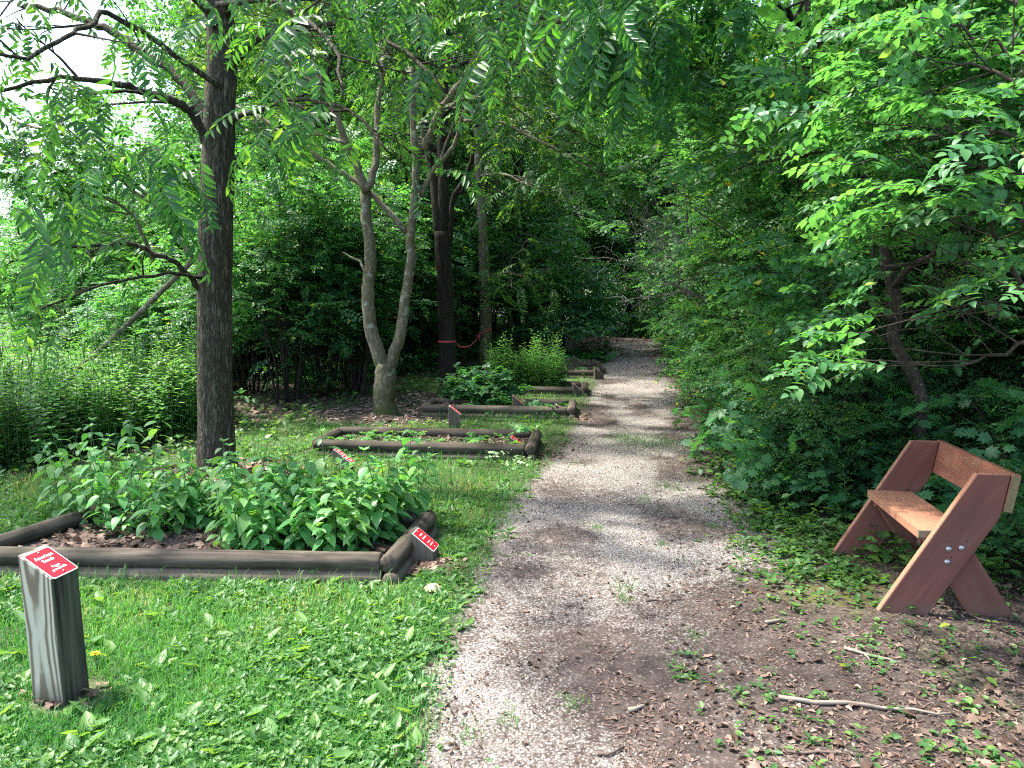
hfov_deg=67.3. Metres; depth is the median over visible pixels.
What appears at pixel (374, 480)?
leafy plant
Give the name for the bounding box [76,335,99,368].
tall weed
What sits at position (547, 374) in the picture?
bushy plant
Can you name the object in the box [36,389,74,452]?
tall weed
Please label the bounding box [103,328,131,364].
tall weed
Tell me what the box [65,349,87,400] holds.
tall weed
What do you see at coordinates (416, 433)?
creeping plant
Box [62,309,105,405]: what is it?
tall weed
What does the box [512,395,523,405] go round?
sign post
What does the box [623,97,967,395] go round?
bank shrub
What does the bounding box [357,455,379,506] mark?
leafy plant
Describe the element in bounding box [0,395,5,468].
tall weed
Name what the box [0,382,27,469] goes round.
tall weed
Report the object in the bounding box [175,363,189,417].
tall weed
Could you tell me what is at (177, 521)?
leafy plant
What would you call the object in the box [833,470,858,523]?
leafy shoot
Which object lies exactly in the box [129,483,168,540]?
leafy plant
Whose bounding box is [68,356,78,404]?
tall weed
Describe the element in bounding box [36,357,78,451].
tall weed
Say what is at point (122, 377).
tall weed
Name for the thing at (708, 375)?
bank shrub
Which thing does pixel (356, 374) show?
thicket shrub
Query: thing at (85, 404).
tall weed
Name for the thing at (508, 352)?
bushy plant
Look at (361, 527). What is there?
leafy plant
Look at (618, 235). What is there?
bank shrub
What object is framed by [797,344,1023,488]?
young maple
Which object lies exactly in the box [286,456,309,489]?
leafy plant
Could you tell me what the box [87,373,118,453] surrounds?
tall weed
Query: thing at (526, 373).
bushy plant
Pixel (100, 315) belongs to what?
thicket shrub
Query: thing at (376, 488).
leafy plant
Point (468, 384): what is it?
round leaved bush
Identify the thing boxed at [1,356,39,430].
tall weed
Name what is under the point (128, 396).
tall weed
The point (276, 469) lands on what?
leafy plant
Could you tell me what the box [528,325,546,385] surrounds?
bushy plant
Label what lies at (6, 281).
thicket shrub
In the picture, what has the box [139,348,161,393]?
tall weed
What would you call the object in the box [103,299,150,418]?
tall weed
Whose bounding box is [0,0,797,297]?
sky
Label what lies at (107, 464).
leafy plant
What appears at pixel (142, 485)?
leafy plant
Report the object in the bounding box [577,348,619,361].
broad leaved plant
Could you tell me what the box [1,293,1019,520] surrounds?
undergrowth
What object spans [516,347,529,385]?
bushy plant
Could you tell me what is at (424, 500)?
leafy plant
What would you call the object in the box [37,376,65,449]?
tall weed
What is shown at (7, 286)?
thicket shrub
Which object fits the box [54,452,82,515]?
leafy plant
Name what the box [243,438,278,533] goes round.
leafy plant
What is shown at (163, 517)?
leafy plant
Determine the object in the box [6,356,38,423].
tall weed
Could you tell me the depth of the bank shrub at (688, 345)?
12.55 m
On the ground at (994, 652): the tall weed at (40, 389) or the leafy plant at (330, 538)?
the tall weed at (40, 389)
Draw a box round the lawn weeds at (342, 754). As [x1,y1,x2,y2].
[0,354,595,767]
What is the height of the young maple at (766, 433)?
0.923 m
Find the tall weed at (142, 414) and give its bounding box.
[115,388,149,443]
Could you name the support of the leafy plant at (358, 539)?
in the log planter at (397, 557)
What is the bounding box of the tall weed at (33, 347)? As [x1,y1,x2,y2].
[8,305,57,387]
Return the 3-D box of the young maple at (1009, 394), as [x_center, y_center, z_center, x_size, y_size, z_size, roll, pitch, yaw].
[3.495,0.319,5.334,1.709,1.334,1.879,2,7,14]
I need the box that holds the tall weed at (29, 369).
[20,352,38,396]
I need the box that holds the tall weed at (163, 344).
[157,315,176,374]
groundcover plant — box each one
[484,400,511,405]
[515,400,548,414]
[528,401,559,416]
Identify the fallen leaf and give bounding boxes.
[986,677,997,685]
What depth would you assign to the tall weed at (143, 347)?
9.69 m
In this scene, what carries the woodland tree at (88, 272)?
on the ground at (994, 652)
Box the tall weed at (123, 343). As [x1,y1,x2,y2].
[105,317,138,373]
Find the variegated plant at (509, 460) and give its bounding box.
[485,451,532,470]
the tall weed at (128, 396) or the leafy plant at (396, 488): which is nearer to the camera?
the leafy plant at (396, 488)
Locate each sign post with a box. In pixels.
[18,545,88,705]
[333,448,344,463]
[341,454,353,469]
[410,526,438,562]
[448,405,460,427]
[509,434,522,443]
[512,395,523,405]
[572,355,581,366]
[572,382,583,394]
[593,367,603,378]
[597,361,605,373]
[598,346,606,354]
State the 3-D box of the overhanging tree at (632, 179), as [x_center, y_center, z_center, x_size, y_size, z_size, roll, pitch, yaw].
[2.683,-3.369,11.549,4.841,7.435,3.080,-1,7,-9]
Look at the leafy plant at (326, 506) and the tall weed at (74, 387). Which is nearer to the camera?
the leafy plant at (326, 506)
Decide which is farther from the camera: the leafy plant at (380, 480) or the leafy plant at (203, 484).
the leafy plant at (203, 484)
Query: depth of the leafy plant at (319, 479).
4.57 m
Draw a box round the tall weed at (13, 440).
[0,394,30,469]
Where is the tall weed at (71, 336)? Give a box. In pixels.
[48,300,92,363]
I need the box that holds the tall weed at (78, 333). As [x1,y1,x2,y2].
[68,306,92,356]
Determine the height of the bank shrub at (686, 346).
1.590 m
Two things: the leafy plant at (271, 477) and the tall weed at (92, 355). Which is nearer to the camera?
the leafy plant at (271, 477)
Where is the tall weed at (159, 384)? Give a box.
[138,342,182,434]
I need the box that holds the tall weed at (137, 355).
[114,306,153,412]
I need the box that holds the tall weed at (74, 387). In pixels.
[52,362,104,432]
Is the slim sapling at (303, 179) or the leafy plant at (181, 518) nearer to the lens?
the leafy plant at (181, 518)
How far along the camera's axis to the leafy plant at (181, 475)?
5.11 m
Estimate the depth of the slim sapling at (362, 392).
12.01 m
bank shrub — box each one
[581,125,751,335]
[589,134,723,323]
[613,199,684,294]
[616,214,697,341]
[623,2,940,379]
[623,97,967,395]
[623,207,682,344]
[627,238,667,341]
[630,175,796,359]
[633,188,765,378]
[633,213,665,232]
[635,289,689,353]
[637,291,681,342]
[639,216,709,317]
[640,230,703,328]
[643,290,691,374]
[645,81,1023,502]
[650,305,703,380]
[654,258,938,456]
[656,308,745,403]
[659,306,741,392]
[669,313,960,495]
[674,310,700,375]
[679,26,1003,323]
[692,0,1023,444]
[696,318,755,400]
[697,319,800,429]
[761,130,1004,365]
[826,90,1021,444]
[883,129,1023,409]
[914,54,1023,379]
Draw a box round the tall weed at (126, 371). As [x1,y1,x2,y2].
[105,357,134,423]
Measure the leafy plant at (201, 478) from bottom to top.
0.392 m
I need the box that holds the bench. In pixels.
[832,440,1020,617]
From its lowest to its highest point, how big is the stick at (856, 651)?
0.017 m
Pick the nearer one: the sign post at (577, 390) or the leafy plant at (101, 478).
the leafy plant at (101, 478)
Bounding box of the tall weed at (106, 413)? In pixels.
[94,383,119,446]
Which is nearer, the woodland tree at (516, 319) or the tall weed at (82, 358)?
the tall weed at (82, 358)
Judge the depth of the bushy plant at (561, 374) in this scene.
12.51 m
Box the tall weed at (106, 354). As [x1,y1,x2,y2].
[86,336,121,381]
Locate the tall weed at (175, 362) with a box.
[163,344,191,406]
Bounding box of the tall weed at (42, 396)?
[18,344,63,448]
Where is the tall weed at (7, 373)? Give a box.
[0,364,22,430]
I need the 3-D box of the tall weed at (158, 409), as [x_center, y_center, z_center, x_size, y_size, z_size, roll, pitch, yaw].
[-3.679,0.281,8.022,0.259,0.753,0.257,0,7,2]
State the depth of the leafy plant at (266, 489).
4.68 m
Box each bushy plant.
[483,340,494,374]
[483,341,498,369]
[487,343,505,374]
[490,345,512,381]
[496,330,513,381]
[499,326,516,381]
[503,342,525,384]
[505,346,527,385]
[510,345,522,382]
[513,351,528,385]
[515,347,532,384]
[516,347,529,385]
[517,347,534,385]
[526,357,540,384]
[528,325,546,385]
[528,333,542,385]
[528,347,549,385]
[529,330,540,379]
[529,345,541,385]
[541,363,552,383]
[542,327,561,386]
[544,343,567,385]
[546,345,560,386]
[547,353,561,385]
[549,326,567,386]
[550,352,568,386]
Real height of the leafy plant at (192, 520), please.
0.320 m
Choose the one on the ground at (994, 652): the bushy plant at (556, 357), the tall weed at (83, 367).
the tall weed at (83, 367)
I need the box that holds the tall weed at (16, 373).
[0,309,36,449]
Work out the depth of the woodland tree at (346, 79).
27.67 m
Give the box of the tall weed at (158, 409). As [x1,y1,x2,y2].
[147,375,173,443]
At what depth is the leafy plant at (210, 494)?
5.04 m
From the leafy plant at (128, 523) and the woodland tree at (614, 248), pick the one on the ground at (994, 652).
the woodland tree at (614, 248)
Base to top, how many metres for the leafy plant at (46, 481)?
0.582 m
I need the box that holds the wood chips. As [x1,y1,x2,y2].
[146,375,1023,767]
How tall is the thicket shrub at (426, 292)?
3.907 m
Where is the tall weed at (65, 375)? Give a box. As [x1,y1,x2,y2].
[45,365,71,438]
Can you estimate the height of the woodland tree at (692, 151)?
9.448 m
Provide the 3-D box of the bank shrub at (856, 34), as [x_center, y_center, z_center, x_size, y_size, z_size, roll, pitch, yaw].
[5.053,-2.551,11.051,5.164,5.784,3.421,-6,9,-44]
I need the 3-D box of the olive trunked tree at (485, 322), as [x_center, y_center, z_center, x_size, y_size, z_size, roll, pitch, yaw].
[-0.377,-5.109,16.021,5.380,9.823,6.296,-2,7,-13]
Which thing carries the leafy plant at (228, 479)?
in the log planter at (397, 557)
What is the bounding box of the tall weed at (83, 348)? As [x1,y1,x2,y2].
[71,332,98,361]
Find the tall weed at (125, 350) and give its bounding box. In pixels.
[115,329,141,389]
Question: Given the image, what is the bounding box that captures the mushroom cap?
[424,583,440,591]
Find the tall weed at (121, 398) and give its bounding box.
[110,374,147,449]
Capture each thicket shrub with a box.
[0,178,78,354]
[0,236,62,354]
[0,250,39,343]
[0,285,87,360]
[1,263,82,355]
[2,184,147,359]
[35,265,117,365]
[41,254,138,344]
[62,165,161,272]
[65,257,196,376]
[69,264,183,347]
[74,276,236,371]
[82,149,150,250]
[91,198,191,288]
[91,254,196,352]
[94,110,193,258]
[101,171,196,275]
[131,87,300,371]
[136,90,327,370]
[139,170,360,393]
[160,109,402,402]
[166,172,359,377]
[181,164,415,396]
[236,109,395,362]
[239,120,402,369]
[255,122,438,393]
[276,84,470,368]
[321,122,477,336]
[356,189,504,370]
[387,139,495,360]
[390,115,494,343]
[428,143,541,354]
[454,156,533,335]
[458,192,572,343]
[499,168,592,339]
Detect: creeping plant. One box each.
[325,436,366,439]
[344,430,387,438]
[360,431,395,440]
[366,429,412,438]
[388,431,438,440]
[394,430,443,452]
[445,432,478,442]
[463,433,508,442]
[468,425,530,445]
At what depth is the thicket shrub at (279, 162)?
16.28 m
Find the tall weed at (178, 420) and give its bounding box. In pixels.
[145,375,185,436]
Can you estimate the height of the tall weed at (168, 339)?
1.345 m
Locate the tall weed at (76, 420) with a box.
[38,371,89,455]
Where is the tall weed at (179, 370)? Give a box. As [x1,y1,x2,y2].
[168,331,196,438]
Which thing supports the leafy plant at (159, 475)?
in the log planter at (397, 557)
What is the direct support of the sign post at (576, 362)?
on the ground at (994, 652)
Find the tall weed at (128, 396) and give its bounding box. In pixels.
[123,385,149,449]
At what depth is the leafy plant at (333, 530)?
4.47 m
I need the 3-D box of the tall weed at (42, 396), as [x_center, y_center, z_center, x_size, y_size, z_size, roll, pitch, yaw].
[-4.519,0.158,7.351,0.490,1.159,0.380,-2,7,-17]
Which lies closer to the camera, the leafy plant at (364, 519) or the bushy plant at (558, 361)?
the leafy plant at (364, 519)
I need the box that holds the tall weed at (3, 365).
[0,353,23,402]
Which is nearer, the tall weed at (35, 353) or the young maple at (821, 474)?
the young maple at (821, 474)
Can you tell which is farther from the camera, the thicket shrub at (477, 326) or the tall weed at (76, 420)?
the thicket shrub at (477, 326)
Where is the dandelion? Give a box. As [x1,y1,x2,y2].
[91,651,97,663]
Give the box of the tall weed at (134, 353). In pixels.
[119,307,153,415]
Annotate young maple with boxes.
[671,352,842,458]
[691,375,751,449]
[696,326,951,494]
[720,386,899,509]
[720,428,853,504]
[738,428,896,517]
[750,346,959,485]
[777,389,946,502]
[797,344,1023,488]
[838,339,1023,455]
[850,441,1023,552]
[873,396,1023,496]
[883,336,1023,496]
[923,413,1023,532]
[974,486,1023,569]
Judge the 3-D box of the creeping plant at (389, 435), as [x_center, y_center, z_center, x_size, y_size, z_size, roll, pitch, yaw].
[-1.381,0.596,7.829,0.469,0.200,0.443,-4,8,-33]
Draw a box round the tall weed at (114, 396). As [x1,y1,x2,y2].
[80,365,130,440]
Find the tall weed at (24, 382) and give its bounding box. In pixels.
[0,333,56,438]
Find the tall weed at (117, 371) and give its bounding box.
[107,359,128,400]
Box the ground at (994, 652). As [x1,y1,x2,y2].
[0,298,1023,766]
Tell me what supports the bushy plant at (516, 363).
in the log planter at (559, 391)
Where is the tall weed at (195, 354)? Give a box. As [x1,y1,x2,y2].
[185,311,196,422]
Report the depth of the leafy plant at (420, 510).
5.06 m
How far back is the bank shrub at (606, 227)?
13.83 m
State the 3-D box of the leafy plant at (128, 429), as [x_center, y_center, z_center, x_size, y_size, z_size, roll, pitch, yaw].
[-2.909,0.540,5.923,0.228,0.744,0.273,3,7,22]
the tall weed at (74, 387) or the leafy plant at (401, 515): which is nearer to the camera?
the leafy plant at (401, 515)
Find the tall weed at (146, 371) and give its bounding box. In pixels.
[131,356,170,392]
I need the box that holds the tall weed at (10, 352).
[0,339,22,378]
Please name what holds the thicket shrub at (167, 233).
on the ground at (994, 652)
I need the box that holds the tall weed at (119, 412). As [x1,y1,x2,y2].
[78,354,134,444]
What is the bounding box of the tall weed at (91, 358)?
[77,332,100,391]
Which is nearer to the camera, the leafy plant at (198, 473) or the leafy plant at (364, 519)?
the leafy plant at (364, 519)
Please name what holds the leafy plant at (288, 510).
in the log planter at (397, 557)
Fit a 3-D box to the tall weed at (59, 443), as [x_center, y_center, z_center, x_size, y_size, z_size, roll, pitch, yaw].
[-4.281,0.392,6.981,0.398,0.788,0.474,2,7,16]
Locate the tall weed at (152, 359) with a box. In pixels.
[136,341,159,381]
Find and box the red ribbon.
[438,328,491,347]
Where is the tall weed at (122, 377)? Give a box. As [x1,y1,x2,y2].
[73,354,131,435]
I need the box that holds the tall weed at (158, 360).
[146,329,167,419]
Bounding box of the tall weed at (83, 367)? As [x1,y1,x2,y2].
[72,362,125,446]
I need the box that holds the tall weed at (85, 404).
[75,363,100,453]
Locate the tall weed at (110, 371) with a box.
[92,344,124,403]
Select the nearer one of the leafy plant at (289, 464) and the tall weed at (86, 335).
the leafy plant at (289, 464)
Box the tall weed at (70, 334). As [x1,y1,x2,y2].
[45,298,87,368]
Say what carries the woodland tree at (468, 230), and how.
on the ground at (994, 652)
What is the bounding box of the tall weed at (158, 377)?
[148,351,179,436]
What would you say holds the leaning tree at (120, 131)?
on the ground at (994, 652)
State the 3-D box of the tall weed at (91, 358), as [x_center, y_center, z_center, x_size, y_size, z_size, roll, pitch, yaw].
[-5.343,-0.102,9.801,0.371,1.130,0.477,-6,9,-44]
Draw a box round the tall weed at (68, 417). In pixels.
[45,377,89,454]
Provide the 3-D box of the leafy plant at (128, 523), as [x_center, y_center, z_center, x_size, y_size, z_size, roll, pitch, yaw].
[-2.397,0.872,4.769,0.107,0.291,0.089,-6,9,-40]
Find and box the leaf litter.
[0,335,1023,767]
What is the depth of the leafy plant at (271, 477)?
4.66 m
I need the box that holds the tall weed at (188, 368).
[173,349,196,427]
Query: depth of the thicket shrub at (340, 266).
11.36 m
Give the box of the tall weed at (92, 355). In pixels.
[75,335,119,414]
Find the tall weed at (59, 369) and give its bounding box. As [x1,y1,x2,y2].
[26,332,75,433]
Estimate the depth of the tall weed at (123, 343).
9.95 m
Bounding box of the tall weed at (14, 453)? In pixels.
[0,396,21,469]
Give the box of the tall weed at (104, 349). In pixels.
[93,326,110,373]
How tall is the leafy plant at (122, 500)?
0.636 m
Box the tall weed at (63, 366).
[53,352,74,395]
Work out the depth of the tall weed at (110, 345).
8.76 m
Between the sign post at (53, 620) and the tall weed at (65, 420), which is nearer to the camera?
the sign post at (53, 620)
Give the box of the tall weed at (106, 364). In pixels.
[93,351,117,385]
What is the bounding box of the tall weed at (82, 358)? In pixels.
[76,346,100,375]
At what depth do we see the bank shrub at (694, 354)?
6.89 m
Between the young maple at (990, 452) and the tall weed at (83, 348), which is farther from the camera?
the tall weed at (83, 348)
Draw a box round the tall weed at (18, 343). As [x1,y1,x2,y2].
[2,327,47,376]
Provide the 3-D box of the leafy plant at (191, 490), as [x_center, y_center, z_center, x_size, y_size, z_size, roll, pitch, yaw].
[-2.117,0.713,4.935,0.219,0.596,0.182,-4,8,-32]
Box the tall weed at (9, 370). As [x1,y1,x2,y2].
[0,351,28,467]
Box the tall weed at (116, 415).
[97,390,130,441]
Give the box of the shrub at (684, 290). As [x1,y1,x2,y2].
[572,130,732,314]
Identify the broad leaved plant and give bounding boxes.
[540,351,571,358]
[548,346,578,354]
[551,352,571,361]
[569,348,604,359]
[570,350,602,358]
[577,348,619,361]
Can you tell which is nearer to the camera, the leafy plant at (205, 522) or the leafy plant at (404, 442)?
the leafy plant at (205, 522)
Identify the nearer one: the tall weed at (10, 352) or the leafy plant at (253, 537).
the leafy plant at (253, 537)
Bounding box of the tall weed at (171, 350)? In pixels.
[160,327,179,370]
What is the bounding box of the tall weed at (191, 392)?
[183,364,197,431]
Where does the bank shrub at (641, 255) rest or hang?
on the ground at (994, 652)
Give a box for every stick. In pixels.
[597,746,625,756]
[628,704,644,712]
[645,598,684,601]
[715,564,736,568]
[765,619,781,623]
[778,694,950,714]
[785,748,847,754]
[844,646,897,662]
[962,612,1009,626]
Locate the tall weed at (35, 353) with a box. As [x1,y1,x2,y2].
[19,334,60,374]
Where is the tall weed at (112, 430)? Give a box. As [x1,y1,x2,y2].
[68,344,121,448]
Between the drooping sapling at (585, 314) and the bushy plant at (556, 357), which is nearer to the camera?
the bushy plant at (556, 357)
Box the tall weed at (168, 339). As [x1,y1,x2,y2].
[157,313,178,369]
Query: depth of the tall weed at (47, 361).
10.70 m
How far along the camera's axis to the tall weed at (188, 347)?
9.23 m
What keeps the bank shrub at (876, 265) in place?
on the ground at (994, 652)
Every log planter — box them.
[0,497,437,584]
[312,427,542,460]
[421,397,576,418]
[478,381,588,396]
[517,345,603,353]
[519,359,596,368]
[532,366,599,378]
[533,341,606,349]
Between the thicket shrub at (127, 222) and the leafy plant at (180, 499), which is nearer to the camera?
the leafy plant at (180, 499)
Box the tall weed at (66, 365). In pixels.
[55,330,82,413]
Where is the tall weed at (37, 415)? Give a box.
[0,319,60,467]
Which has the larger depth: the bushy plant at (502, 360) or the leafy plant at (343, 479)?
the bushy plant at (502, 360)
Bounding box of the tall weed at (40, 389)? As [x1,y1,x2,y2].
[31,365,81,432]
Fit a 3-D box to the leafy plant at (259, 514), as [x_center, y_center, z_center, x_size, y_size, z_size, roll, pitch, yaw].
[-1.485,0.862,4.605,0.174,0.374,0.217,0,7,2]
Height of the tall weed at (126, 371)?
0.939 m
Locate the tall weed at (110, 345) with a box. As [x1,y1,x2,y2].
[98,337,127,392]
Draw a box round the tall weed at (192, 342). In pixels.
[177,304,196,422]
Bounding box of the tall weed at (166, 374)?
[148,343,188,425]
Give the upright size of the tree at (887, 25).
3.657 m
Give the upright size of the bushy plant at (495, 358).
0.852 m
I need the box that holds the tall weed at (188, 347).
[178,325,196,373]
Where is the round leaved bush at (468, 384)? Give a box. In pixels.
[434,362,536,405]
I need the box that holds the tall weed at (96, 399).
[83,378,120,431]
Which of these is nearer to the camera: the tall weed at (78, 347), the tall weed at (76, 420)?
the tall weed at (76, 420)
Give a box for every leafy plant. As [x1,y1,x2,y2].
[32,439,61,510]
[37,442,73,517]
[43,426,83,500]
[51,428,88,512]
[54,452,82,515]
[68,442,96,505]
[68,459,99,529]
[77,417,106,496]
[78,423,117,502]
[79,447,123,530]
[83,468,101,530]
[85,433,120,521]
[89,446,124,514]
[96,438,126,499]
[103,444,143,531]
[113,407,152,488]
[114,411,149,495]
[115,466,139,524]
[118,500,133,538]
[124,460,152,526]
[126,453,151,520]
[129,464,171,515]
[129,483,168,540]
[130,485,152,515]
[133,482,168,528]
[137,484,172,541]
[139,406,172,480]
[139,473,169,526]
[142,460,178,531]
[143,459,169,491]
[151,478,168,519]
[157,460,178,524]
[157,485,178,530]
[158,461,206,517]
[158,485,197,535]
[167,435,196,501]
[167,462,183,488]
[168,447,197,523]
[169,493,194,529]
[172,491,190,529]
[173,469,200,518]
[174,463,208,518]
[182,461,204,514]
[182,469,206,502]
[182,494,201,527]
[188,467,208,501]
[194,498,211,528]
[195,497,218,530]
[197,461,218,516]
[199,459,219,521]
[201,495,220,525]
[202,475,218,522]
[204,457,243,531]
[204,484,231,549]
[206,438,236,531]
[210,451,255,525]
[214,461,250,547]
[214,501,243,547]
[216,476,240,533]
[217,472,252,549]
[217,474,241,541]
[218,443,245,525]
[221,479,269,549]
[223,504,249,547]
[225,457,248,487]
[233,453,254,501]
[236,492,267,539]
[241,477,279,549]
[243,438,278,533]
[246,522,279,549]
[250,494,286,549]
[250,498,279,538]
[253,454,286,489]
[255,450,280,520]
[256,515,290,549]
[257,465,293,542]
[261,464,304,526]
[262,456,288,508]
[265,479,296,521]
[271,473,300,541]
[274,461,292,535]
[275,489,324,549]
[275,500,296,531]
[276,484,301,534]
[277,447,300,495]
[281,499,299,547]
[283,442,307,495]
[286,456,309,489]
[286,462,318,497]
[288,469,318,507]
[289,487,309,550]
[290,487,327,550]
[291,442,324,507]
[291,467,315,536]
[292,488,322,550]
[295,475,316,513]
[297,459,330,542]
[303,515,338,549]
[305,487,338,545]
[307,428,342,487]
[309,486,337,521]
[310,480,336,550]
[311,459,336,539]
[312,467,335,509]
[312,511,342,550]
[315,483,351,550]
[318,461,343,495]
[318,470,355,529]
[319,457,361,521]
[320,477,353,550]
[323,487,352,545]
[326,505,353,546]
[330,454,362,510]
[330,465,356,494]
[331,478,359,548]
[333,462,362,495]
[335,501,378,551]
[343,482,375,551]
[343,511,370,551]
[348,479,393,541]
[352,479,371,540]
[355,470,383,544]
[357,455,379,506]
[358,446,396,542]
[361,464,387,506]
[363,458,406,535]
[363,459,401,537]
[364,490,398,545]
[370,477,411,533]
[378,459,411,530]
[382,464,418,514]
[383,471,415,519]
[393,484,422,510]
[395,437,422,508]
[397,420,427,503]
[401,452,450,511]
[405,441,433,515]
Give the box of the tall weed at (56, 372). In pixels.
[31,352,74,412]
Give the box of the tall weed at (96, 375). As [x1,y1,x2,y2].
[79,349,121,442]
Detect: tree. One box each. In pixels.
[0,0,778,476]
[0,71,246,379]
[0,120,142,348]
[0,156,49,325]
[87,0,326,285]
[141,0,322,189]
[142,0,715,416]
[156,0,374,207]
[191,0,489,265]
[249,1,396,162]
[268,8,509,171]
[311,0,593,300]
[338,0,664,389]
[355,2,519,341]
[366,0,627,370]
[383,1,545,309]
[409,0,627,344]
[476,154,524,314]
[485,70,625,328]
[506,1,682,324]
[521,102,642,326]
[528,0,805,289]
[529,125,647,334]
[562,87,695,335]
[565,4,702,326]
[584,5,707,305]
[617,0,1023,504]
[631,127,706,311]
[636,58,857,335]
[662,0,788,249]
[665,0,932,159]
[714,0,1023,259]
[719,0,1023,401]
[762,0,949,190]
[811,0,1017,307]
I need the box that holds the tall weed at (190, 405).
[143,351,197,437]
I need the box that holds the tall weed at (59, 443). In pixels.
[17,385,68,467]
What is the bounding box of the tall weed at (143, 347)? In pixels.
[133,327,150,378]
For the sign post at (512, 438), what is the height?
0.181 m
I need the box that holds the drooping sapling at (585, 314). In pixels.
[501,247,633,355]
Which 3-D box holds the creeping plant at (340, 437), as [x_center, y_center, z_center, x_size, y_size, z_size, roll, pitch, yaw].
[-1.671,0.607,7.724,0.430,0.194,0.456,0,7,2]
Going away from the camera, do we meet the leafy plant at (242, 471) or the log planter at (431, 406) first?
the leafy plant at (242, 471)
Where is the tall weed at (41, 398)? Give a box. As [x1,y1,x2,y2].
[19,368,69,449]
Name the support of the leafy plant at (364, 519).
in the log planter at (397, 557)
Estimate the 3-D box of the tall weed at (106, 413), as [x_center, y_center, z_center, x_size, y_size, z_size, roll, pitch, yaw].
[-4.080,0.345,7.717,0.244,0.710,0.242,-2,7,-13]
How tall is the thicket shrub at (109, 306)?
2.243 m
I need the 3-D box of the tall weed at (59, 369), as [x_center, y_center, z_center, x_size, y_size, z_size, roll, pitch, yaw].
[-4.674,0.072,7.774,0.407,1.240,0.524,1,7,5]
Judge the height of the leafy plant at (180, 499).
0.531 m
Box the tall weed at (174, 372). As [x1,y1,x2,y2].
[149,346,196,427]
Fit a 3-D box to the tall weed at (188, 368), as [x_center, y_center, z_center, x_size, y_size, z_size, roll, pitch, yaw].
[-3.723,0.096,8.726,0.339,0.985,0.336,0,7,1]
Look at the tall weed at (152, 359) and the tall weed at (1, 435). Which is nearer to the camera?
the tall weed at (1, 435)
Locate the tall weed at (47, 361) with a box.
[40,350,61,379]
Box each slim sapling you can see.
[257,162,361,383]
[320,163,429,395]
[453,255,528,366]
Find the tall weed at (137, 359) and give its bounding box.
[132,358,168,418]
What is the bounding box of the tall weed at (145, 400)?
[132,377,161,441]
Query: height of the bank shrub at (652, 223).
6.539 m
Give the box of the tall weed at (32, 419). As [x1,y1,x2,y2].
[0,381,40,464]
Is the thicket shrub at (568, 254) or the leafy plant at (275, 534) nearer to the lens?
the leafy plant at (275, 534)
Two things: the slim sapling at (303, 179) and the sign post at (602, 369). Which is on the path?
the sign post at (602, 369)
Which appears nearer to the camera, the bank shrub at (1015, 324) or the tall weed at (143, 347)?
the bank shrub at (1015, 324)
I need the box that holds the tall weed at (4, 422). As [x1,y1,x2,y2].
[0,380,11,464]
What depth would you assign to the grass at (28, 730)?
3.37 m
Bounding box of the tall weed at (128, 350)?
[120,326,139,388]
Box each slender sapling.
[375,0,628,354]
[421,11,645,347]
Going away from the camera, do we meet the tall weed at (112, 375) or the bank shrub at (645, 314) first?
the tall weed at (112, 375)
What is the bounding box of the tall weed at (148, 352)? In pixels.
[129,335,155,368]
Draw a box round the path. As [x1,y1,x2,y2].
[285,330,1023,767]
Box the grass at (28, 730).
[0,352,814,767]
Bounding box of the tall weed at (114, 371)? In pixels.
[90,335,137,429]
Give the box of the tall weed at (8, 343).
[1,329,23,359]
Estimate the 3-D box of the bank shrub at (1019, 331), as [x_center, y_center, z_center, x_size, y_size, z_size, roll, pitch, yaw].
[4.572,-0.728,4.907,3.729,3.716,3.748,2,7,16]
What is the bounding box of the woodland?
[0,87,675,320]
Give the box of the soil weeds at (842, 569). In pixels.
[0,353,1023,767]
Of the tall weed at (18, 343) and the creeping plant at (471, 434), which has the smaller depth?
the creeping plant at (471, 434)
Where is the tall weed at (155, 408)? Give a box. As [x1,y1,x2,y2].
[143,326,194,444]
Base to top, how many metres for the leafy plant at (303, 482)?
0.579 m
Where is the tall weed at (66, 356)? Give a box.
[48,338,76,382]
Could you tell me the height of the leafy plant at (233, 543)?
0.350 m
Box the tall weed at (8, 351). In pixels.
[0,311,24,391]
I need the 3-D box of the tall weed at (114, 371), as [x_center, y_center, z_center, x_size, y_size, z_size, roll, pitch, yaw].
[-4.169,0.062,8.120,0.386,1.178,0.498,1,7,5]
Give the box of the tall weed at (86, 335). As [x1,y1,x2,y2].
[74,310,93,356]
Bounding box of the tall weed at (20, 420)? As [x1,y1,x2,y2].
[0,394,30,454]
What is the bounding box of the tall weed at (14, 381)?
[0,375,28,455]
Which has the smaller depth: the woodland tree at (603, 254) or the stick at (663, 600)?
the stick at (663, 600)
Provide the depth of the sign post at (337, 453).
7.05 m
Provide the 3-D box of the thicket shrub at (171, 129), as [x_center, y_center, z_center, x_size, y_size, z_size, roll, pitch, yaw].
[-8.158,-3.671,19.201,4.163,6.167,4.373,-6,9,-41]
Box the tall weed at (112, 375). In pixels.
[90,332,135,446]
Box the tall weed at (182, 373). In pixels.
[162,358,189,434]
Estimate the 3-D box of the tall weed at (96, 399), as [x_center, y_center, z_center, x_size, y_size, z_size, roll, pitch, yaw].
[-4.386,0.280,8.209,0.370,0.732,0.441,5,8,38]
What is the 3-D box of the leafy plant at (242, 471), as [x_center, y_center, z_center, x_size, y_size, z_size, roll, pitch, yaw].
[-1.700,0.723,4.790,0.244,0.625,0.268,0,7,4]
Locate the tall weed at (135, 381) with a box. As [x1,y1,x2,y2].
[103,361,151,436]

